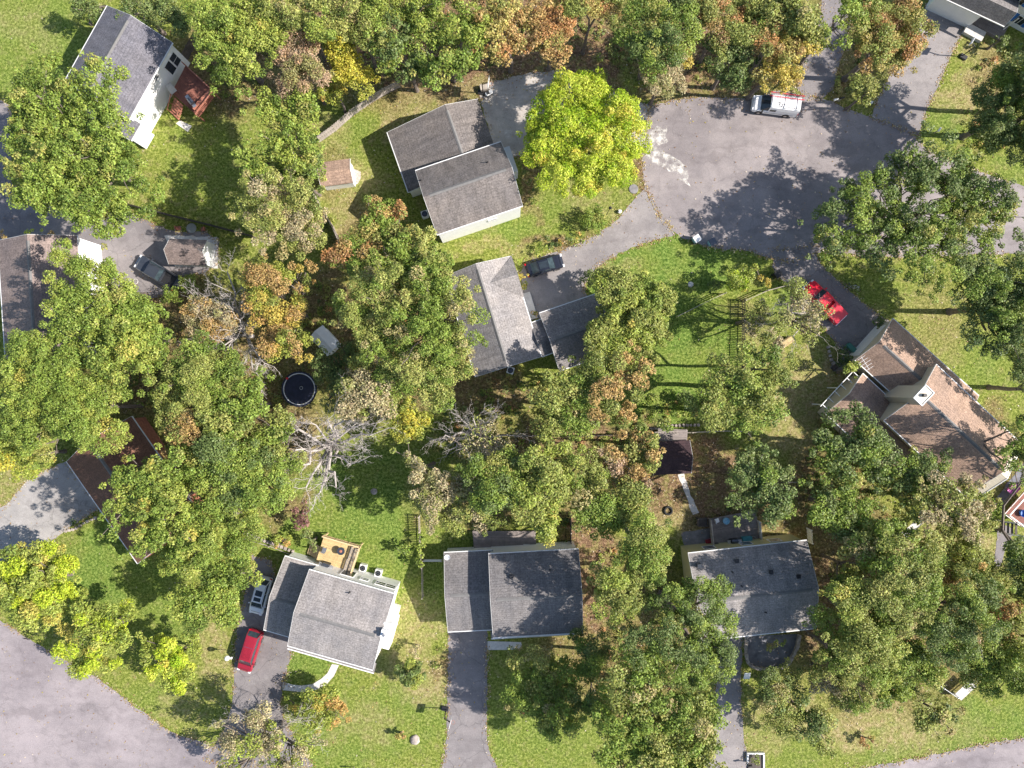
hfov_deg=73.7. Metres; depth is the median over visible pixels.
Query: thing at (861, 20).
tree
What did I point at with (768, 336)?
tree
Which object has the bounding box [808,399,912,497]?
tree
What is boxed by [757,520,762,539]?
fence
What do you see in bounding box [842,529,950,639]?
tree
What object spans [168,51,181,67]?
window
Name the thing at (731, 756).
driveway
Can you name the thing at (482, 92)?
basketball hoop
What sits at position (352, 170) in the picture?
door
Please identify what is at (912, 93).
driveway
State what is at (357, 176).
path
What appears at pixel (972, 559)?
tree
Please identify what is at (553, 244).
shrub
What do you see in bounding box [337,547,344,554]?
fire table
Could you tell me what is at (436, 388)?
tree
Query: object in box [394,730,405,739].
shrub
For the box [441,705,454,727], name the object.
basketball hoop
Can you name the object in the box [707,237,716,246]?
wheelie bin
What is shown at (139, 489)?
tree
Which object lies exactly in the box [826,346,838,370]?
stone edging
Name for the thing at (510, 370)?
air conditioner
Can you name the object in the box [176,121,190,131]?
path
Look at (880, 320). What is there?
shrub
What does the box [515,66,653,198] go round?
tree
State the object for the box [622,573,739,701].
tree
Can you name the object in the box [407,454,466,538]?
tree
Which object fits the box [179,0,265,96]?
tree
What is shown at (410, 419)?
tree
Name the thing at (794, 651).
patio wall
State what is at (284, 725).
bare tree
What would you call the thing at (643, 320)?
tree
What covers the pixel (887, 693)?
tree
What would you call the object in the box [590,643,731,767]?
tree
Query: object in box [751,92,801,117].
work van
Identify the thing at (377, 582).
window
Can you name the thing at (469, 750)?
driveway
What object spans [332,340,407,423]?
tree
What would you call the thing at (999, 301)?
tree
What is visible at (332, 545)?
deck
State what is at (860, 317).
driveway
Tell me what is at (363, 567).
air conditioner
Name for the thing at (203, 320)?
tree
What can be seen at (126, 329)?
tree
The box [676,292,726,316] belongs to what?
fence
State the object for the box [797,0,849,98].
driveway
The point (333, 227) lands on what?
fence
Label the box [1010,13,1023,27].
window
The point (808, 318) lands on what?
tree
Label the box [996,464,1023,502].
path
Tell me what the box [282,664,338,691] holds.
path
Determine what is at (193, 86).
deck
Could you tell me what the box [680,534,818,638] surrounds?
house
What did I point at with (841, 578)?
tree
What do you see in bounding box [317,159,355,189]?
garden shed
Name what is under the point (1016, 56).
tree
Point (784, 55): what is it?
tree
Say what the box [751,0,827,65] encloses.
tree
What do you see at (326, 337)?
playhouse
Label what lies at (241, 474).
tree
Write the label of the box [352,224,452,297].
tree
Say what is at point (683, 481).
path
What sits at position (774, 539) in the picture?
window
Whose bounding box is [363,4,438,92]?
tree
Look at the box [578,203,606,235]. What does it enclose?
shrub
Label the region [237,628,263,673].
suv
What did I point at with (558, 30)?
tree
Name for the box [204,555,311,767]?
driveway
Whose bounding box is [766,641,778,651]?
shrub
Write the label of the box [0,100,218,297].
driveway
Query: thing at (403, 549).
shrub
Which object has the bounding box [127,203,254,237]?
fence
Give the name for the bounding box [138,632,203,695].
tree
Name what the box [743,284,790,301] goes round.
fence
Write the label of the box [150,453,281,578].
tree
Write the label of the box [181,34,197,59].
fence
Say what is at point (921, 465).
tree
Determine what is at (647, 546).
tree
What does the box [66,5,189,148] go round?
house
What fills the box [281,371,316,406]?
trampoline
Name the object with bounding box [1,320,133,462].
tree
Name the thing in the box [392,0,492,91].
tree
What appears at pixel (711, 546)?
window
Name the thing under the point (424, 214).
air conditioner
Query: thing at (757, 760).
shrub
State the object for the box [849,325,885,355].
garage door
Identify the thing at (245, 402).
tree
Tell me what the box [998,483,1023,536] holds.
deck
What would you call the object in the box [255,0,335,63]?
tree
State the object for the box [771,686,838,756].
tree
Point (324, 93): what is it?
tree
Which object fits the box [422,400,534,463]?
bare tree
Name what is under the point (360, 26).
tree
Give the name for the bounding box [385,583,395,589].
window
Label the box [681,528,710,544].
path
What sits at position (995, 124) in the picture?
tree
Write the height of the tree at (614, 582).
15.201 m
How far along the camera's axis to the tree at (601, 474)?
74.55 m
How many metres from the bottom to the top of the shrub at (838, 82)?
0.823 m
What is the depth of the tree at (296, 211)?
73.54 m
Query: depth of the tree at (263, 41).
73.61 m
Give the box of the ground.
[0,0,1023,767]
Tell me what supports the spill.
on the road
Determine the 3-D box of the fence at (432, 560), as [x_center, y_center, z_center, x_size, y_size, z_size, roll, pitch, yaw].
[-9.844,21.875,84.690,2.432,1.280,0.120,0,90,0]
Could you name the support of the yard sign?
on the ground
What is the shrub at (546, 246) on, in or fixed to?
on the ground
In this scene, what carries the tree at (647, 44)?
on the ground
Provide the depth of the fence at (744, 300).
84.69 m
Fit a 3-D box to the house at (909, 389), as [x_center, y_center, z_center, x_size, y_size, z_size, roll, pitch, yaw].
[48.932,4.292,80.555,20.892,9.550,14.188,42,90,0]
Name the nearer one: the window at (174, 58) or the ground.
the window at (174, 58)
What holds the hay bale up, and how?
on the ground
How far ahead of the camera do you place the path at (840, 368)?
85.31 m
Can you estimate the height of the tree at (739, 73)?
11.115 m
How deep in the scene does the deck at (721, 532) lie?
84.63 m
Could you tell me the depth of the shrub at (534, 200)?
84.47 m
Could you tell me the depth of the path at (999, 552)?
85.31 m
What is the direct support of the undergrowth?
on the ground
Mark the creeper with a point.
(417, 561)
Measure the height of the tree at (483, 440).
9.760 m
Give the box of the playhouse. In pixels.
[310,325,340,355]
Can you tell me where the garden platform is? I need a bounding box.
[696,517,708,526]
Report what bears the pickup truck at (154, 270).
on the driveway at (137, 239)
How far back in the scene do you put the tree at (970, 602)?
71.43 m
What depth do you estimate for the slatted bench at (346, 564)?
83.39 m
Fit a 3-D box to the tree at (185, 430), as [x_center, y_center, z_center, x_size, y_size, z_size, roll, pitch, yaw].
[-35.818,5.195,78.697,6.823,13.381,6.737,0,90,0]
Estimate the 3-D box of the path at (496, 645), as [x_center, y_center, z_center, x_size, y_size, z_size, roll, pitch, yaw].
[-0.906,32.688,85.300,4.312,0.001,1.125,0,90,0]
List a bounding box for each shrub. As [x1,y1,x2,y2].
[24,228,42,233]
[72,10,95,25]
[160,284,183,304]
[178,273,200,295]
[274,535,291,548]
[284,695,306,723]
[290,499,309,530]
[300,528,317,552]
[394,542,412,555]
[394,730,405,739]
[408,644,420,660]
[519,273,528,280]
[529,197,538,204]
[537,241,547,250]
[545,236,558,246]
[564,233,572,241]
[577,269,594,287]
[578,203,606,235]
[601,220,611,228]
[645,405,657,423]
[666,405,676,420]
[675,389,697,411]
[707,279,724,292]
[750,263,771,287]
[751,754,759,765]
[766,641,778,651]
[775,639,785,646]
[835,79,842,92]
[835,346,853,366]
[859,735,875,749]
[872,312,888,328]
[986,34,1009,51]
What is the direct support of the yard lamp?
on the ground
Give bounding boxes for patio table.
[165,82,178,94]
[186,223,195,232]
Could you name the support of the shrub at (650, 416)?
on the ground
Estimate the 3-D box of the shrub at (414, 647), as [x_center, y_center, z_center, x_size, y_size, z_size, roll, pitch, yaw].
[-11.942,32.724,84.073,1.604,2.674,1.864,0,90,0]
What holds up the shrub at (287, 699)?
on the ground
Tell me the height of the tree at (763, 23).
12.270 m
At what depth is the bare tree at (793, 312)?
78.34 m
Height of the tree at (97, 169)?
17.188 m
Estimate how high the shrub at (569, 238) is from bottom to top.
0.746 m
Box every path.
[165,235,217,267]
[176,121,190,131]
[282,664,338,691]
[354,169,360,184]
[487,641,521,649]
[678,474,698,514]
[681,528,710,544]
[830,356,845,370]
[994,525,1011,566]
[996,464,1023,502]
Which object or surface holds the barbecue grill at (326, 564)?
on the deck at (332, 545)
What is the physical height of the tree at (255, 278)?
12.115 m
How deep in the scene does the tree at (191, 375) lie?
73.34 m
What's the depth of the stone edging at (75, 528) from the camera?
85.13 m
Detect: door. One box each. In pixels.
[207,247,214,261]
[340,570,356,577]
[351,167,355,181]
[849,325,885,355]
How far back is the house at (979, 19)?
83.36 m
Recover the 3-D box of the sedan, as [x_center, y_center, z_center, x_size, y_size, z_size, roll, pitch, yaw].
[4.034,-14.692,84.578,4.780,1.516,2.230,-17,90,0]
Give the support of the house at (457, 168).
on the ground
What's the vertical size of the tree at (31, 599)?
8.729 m
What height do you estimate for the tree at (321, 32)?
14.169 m
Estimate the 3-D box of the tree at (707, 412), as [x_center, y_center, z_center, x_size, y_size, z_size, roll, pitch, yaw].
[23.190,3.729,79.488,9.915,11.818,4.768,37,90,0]
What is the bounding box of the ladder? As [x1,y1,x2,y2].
[770,92,804,99]
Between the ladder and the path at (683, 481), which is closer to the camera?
the ladder
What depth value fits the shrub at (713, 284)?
84.25 m
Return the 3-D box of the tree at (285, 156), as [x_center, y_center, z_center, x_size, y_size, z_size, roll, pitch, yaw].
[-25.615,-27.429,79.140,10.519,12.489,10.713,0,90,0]
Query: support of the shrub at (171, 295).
on the ground
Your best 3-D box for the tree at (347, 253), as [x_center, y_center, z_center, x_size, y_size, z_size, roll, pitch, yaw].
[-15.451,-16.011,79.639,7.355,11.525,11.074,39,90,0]
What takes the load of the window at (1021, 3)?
in the house at (979, 19)
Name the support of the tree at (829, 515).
on the ground
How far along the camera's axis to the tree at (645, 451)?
74.79 m
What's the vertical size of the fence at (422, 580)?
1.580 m
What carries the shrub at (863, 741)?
on the ground
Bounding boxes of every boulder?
[371,488,376,494]
[410,734,419,744]
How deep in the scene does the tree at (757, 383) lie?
73.98 m
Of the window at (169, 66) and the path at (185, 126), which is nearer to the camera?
the window at (169, 66)
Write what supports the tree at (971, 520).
on the ground
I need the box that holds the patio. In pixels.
[747,634,796,666]
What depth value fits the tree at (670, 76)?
75.84 m
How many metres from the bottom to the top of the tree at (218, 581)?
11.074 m
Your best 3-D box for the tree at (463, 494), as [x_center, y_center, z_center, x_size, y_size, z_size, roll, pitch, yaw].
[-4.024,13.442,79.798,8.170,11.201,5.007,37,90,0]
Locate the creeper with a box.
[414,533,425,567]
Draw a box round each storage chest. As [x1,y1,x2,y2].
[741,536,752,541]
[845,343,856,352]
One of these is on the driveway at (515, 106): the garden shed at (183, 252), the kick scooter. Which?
the kick scooter
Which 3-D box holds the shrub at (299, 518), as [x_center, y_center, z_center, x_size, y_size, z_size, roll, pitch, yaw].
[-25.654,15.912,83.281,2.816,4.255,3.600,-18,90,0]
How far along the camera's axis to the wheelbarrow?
84.53 m
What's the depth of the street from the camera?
85.32 m
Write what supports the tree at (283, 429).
on the ground
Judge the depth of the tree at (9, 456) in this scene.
76.29 m
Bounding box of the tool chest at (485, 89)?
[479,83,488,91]
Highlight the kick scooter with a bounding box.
[485,89,492,97]
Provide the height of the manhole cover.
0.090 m
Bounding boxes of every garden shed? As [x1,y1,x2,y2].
[164,239,214,267]
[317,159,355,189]
[651,440,692,474]
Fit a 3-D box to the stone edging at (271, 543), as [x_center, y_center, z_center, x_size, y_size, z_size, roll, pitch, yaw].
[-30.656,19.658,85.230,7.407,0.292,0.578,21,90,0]
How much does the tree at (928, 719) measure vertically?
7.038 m
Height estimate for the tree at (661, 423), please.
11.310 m
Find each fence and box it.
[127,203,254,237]
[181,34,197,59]
[313,194,338,242]
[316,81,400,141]
[418,515,423,598]
[422,559,442,561]
[432,434,631,440]
[570,512,571,543]
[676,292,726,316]
[688,430,749,432]
[741,298,746,364]
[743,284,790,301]
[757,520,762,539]
[806,528,813,543]
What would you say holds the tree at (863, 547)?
on the ground
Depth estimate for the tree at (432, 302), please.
71.30 m
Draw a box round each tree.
[0,43,165,249]
[0,358,62,469]
[0,443,66,482]
[0,539,88,632]
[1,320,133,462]
[32,373,143,462]
[39,274,173,388]
[42,237,147,310]
[50,598,142,680]
[68,0,190,38]
[96,436,199,569]
[136,329,245,419]
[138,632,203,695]
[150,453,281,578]
[154,401,212,459]
[157,416,262,484]
[163,546,264,636]
[174,247,288,403]
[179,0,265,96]
[179,295,239,343]
[181,422,295,516]
[193,365,276,450]
[202,700,327,767]
[207,698,328,767]
[219,0,292,81]
[224,166,329,261]
[231,86,326,182]
[239,253,320,364]
[247,403,307,474]
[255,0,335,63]
[263,151,326,196]
[266,26,333,104]
[284,377,404,515]
[291,682,351,733]
[303,0,444,65]
[308,341,360,413]
[315,72,347,113]
[320,195,415,275]
[321,0,398,70]
[321,30,380,101]
[330,250,490,386]
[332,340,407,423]
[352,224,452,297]
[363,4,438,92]
[371,339,477,413]
[388,396,433,443]
[389,437,460,496]
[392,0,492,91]
[394,656,426,689]
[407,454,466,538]
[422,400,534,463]
[443,473,506,536]
[448,413,510,459]
[455,443,533,515]
[471,0,555,73]
[499,643,599,746]
[506,434,572,547]
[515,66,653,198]
[526,368,602,444]
[527,0,578,71]
[555,444,610,502]
[557,0,624,55]
[557,340,628,398]
[558,468,653,540]
[566,624,615,717]
[573,339,655,439]
[582,265,678,369]
[586,560,652,633]
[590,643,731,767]
[598,443,653,494]
[612,0,704,84]
[612,506,674,590]
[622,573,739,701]
[623,428,665,475]
[635,416,673,441]
[638,37,697,105]
[681,379,765,447]
[692,0,761,63]
[697,10,761,93]
[702,327,799,390]
[705,337,789,427]
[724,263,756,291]
[724,442,805,529]
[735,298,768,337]
[738,0,836,73]
[745,22,823,100]
[745,283,843,359]
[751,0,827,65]
[755,657,803,740]
[765,275,834,347]
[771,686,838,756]
[797,120,1023,303]
[798,0,882,64]
[801,603,889,716]
[805,629,861,674]
[806,473,880,545]
[806,662,872,715]
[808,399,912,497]
[817,576,911,671]
[820,553,876,586]
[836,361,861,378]
[837,0,939,91]
[837,517,922,572]
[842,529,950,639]
[844,74,890,110]
[862,653,915,713]
[875,445,953,506]
[886,622,949,692]
[899,469,1000,547]
[901,679,966,740]
[917,526,1009,603]
[918,569,1016,673]
[932,588,1023,651]
[946,241,1023,366]
[948,628,1023,698]
[959,40,1023,167]
[973,617,1023,679]
[982,497,1004,519]
[983,42,1023,140]
[983,419,1023,489]
[986,349,1023,422]
[993,435,1023,604]
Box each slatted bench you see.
[343,559,353,570]
[348,546,357,560]
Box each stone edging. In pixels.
[63,516,96,532]
[247,533,294,552]
[650,423,699,430]
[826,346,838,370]
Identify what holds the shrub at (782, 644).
on the patio
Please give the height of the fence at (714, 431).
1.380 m
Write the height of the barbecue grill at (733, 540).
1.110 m
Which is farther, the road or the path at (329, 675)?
the road
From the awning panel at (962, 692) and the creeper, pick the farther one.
the awning panel at (962, 692)
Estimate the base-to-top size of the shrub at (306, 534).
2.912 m
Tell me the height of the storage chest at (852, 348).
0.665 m
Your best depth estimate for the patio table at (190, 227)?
84.59 m
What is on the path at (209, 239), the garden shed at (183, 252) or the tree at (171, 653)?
the garden shed at (183, 252)
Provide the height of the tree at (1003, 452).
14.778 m
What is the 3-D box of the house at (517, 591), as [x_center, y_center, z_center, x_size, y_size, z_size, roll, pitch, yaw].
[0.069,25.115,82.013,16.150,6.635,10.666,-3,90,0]
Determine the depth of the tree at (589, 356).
74.46 m
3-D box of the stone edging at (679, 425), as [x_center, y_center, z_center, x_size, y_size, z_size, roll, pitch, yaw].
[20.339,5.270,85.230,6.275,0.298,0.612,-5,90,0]
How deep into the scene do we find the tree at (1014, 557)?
74.82 m
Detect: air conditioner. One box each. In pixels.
[359,563,367,571]
[374,568,382,576]
[421,210,428,219]
[507,366,514,374]
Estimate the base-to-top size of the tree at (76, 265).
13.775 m
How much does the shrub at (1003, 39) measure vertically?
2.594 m
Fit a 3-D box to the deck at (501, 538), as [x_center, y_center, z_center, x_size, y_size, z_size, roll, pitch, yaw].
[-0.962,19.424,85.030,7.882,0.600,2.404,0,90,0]
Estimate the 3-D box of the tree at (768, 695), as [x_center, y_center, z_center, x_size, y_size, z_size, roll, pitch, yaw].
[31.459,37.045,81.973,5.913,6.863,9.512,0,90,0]
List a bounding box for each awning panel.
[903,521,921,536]
[954,683,974,699]
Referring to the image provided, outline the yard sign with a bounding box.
[743,673,750,679]
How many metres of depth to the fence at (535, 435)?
84.14 m
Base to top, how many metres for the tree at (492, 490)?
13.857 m
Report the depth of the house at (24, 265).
79.22 m
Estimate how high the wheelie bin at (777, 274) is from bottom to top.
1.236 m
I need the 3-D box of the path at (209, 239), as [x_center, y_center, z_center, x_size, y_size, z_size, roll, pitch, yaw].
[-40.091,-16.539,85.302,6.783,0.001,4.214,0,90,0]
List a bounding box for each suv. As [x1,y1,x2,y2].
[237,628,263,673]
[248,575,272,615]
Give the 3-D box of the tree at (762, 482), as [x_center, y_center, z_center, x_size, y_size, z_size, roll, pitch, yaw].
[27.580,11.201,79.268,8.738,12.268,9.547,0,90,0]
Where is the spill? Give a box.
[645,126,690,186]
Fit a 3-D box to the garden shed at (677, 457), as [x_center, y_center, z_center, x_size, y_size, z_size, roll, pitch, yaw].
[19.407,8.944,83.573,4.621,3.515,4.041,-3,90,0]
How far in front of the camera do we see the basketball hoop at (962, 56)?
84.31 m
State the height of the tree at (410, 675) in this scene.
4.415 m
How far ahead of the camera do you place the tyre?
85.10 m
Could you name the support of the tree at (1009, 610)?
on the ground
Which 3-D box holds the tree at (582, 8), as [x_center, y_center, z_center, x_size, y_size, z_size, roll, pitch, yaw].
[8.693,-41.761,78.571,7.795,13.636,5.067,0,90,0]
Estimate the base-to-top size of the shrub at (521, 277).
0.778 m
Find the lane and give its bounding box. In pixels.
[867,738,1023,767]
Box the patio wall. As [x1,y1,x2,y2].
[744,634,800,670]
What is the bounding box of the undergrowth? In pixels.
[43,0,1022,756]
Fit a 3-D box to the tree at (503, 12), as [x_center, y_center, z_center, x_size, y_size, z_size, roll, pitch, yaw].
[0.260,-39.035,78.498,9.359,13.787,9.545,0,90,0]
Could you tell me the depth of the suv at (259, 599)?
84.12 m
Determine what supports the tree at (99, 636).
on the ground
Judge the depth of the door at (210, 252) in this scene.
84.17 m
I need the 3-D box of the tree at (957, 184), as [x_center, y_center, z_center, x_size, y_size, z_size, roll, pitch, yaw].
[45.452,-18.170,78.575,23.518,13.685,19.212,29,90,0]
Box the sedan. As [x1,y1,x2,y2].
[524,254,564,277]
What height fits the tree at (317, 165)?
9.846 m
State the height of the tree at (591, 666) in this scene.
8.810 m
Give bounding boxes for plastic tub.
[722,517,729,524]
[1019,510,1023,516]
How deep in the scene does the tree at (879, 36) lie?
74.75 m
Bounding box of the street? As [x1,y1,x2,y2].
[0,621,219,767]
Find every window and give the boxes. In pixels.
[163,60,176,75]
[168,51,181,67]
[359,577,368,581]
[374,580,385,586]
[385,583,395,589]
[701,545,715,549]
[739,541,752,545]
[766,538,781,541]
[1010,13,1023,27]
[1017,0,1023,6]
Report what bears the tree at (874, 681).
on the ground
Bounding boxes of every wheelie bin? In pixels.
[690,234,701,243]
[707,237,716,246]
[770,270,782,278]
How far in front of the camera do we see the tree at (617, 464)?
74.49 m
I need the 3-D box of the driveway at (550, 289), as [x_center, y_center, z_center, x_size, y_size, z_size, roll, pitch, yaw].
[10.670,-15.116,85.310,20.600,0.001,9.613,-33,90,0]
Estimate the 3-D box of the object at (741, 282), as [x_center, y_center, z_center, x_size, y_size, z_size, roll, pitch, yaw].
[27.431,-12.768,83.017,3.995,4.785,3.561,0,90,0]
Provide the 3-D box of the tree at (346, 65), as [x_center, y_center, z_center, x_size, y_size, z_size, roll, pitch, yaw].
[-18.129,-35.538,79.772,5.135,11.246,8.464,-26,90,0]
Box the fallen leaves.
[0,0,1023,767]
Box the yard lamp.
[224,651,233,660]
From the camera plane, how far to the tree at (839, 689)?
79.00 m
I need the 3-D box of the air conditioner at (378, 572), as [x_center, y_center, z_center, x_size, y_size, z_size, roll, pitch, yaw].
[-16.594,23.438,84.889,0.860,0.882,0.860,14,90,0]
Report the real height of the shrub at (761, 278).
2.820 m
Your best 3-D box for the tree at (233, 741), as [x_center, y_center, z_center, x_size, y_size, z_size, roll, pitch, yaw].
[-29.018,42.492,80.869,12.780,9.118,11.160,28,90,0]
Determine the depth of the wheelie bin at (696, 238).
84.09 m
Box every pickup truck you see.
[134,254,181,290]
[802,279,847,325]
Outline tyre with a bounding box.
[664,506,672,514]
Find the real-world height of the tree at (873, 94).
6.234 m
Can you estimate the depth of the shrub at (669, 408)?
84.10 m
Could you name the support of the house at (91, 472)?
on the ground
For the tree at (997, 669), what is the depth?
75.05 m
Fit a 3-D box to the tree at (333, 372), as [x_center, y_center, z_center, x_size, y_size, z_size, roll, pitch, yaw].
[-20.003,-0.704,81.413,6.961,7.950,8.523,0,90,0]
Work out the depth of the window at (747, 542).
82.90 m
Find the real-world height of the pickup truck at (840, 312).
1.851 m
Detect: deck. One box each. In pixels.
[167,61,220,121]
[307,533,362,572]
[473,530,535,547]
[708,510,758,545]
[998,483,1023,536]
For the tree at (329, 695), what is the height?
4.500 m
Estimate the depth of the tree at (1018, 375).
76.09 m
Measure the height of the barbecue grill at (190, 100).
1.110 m
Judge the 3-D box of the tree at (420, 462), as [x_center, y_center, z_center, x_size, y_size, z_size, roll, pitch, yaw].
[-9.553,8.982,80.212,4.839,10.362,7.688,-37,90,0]
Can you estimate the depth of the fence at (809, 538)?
84.56 m
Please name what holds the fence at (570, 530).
on the ground
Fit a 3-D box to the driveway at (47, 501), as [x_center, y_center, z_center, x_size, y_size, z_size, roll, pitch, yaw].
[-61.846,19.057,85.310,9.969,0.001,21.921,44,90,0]
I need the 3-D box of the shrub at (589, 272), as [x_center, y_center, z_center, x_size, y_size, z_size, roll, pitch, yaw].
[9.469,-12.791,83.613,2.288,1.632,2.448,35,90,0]
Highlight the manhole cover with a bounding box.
[629,184,637,193]
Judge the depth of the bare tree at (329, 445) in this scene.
78.50 m
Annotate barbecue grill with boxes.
[185,94,196,107]
[319,561,332,567]
[727,538,741,543]
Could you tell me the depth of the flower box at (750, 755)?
85.13 m
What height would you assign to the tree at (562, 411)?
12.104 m
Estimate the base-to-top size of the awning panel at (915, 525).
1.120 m
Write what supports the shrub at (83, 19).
on the ground
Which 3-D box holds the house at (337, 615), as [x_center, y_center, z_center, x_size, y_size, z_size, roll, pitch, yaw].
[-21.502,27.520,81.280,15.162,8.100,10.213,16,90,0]
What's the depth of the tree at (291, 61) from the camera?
74.00 m
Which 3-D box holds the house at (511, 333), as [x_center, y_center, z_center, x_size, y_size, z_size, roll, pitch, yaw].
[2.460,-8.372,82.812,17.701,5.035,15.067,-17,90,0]
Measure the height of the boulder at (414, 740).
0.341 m
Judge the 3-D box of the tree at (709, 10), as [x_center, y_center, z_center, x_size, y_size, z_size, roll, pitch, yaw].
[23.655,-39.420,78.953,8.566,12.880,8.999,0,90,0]
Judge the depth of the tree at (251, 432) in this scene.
75.37 m
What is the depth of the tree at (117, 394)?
74.57 m
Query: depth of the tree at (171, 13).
79.92 m
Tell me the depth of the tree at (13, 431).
73.23 m
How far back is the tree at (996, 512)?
79.89 m
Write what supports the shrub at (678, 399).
on the ground
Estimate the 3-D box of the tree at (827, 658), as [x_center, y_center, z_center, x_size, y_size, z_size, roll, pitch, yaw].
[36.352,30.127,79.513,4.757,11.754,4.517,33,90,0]
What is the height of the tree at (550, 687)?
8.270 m
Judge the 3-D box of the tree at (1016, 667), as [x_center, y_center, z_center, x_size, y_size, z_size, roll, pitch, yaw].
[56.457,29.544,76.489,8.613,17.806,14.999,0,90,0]
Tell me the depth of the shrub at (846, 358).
83.79 m
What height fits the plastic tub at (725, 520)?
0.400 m
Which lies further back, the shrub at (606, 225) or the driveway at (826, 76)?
the driveway at (826, 76)
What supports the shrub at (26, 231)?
on the driveway at (137, 239)
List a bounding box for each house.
[0,234,103,361]
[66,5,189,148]
[66,416,204,563]
[263,552,400,673]
[387,99,522,242]
[444,541,582,638]
[447,256,608,376]
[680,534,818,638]
[812,318,1017,499]
[925,0,1023,42]
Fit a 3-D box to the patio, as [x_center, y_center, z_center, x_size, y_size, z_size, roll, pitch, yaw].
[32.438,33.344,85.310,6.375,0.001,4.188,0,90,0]
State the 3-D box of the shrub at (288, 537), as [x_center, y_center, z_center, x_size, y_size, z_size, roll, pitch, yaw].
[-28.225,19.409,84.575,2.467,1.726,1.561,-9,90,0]
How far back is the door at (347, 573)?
82.52 m
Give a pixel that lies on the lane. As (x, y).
(1010, 754)
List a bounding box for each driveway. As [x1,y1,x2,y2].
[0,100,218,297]
[0,462,97,584]
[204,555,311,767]
[442,631,496,767]
[480,70,649,155]
[521,187,673,318]
[709,637,747,767]
[772,244,888,355]
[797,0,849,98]
[872,4,963,134]
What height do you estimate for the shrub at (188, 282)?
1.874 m
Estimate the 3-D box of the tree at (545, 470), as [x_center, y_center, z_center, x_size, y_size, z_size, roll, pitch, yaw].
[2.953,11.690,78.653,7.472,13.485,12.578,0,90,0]
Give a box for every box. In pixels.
[746,751,764,767]
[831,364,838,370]
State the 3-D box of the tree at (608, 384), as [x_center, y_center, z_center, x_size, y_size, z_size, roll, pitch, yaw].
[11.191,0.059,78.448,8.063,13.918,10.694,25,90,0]
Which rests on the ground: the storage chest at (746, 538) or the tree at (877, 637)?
the tree at (877, 637)
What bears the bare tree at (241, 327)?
on the ground
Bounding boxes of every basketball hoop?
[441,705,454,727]
[477,78,492,94]
[959,36,975,60]
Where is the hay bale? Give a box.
[780,336,793,346]
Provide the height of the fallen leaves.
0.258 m
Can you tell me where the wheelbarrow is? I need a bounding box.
[1007,484,1020,495]
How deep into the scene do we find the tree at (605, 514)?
74.02 m
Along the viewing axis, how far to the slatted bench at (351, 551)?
83.39 m
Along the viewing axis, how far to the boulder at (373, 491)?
85.18 m
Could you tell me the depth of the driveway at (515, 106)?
85.31 m

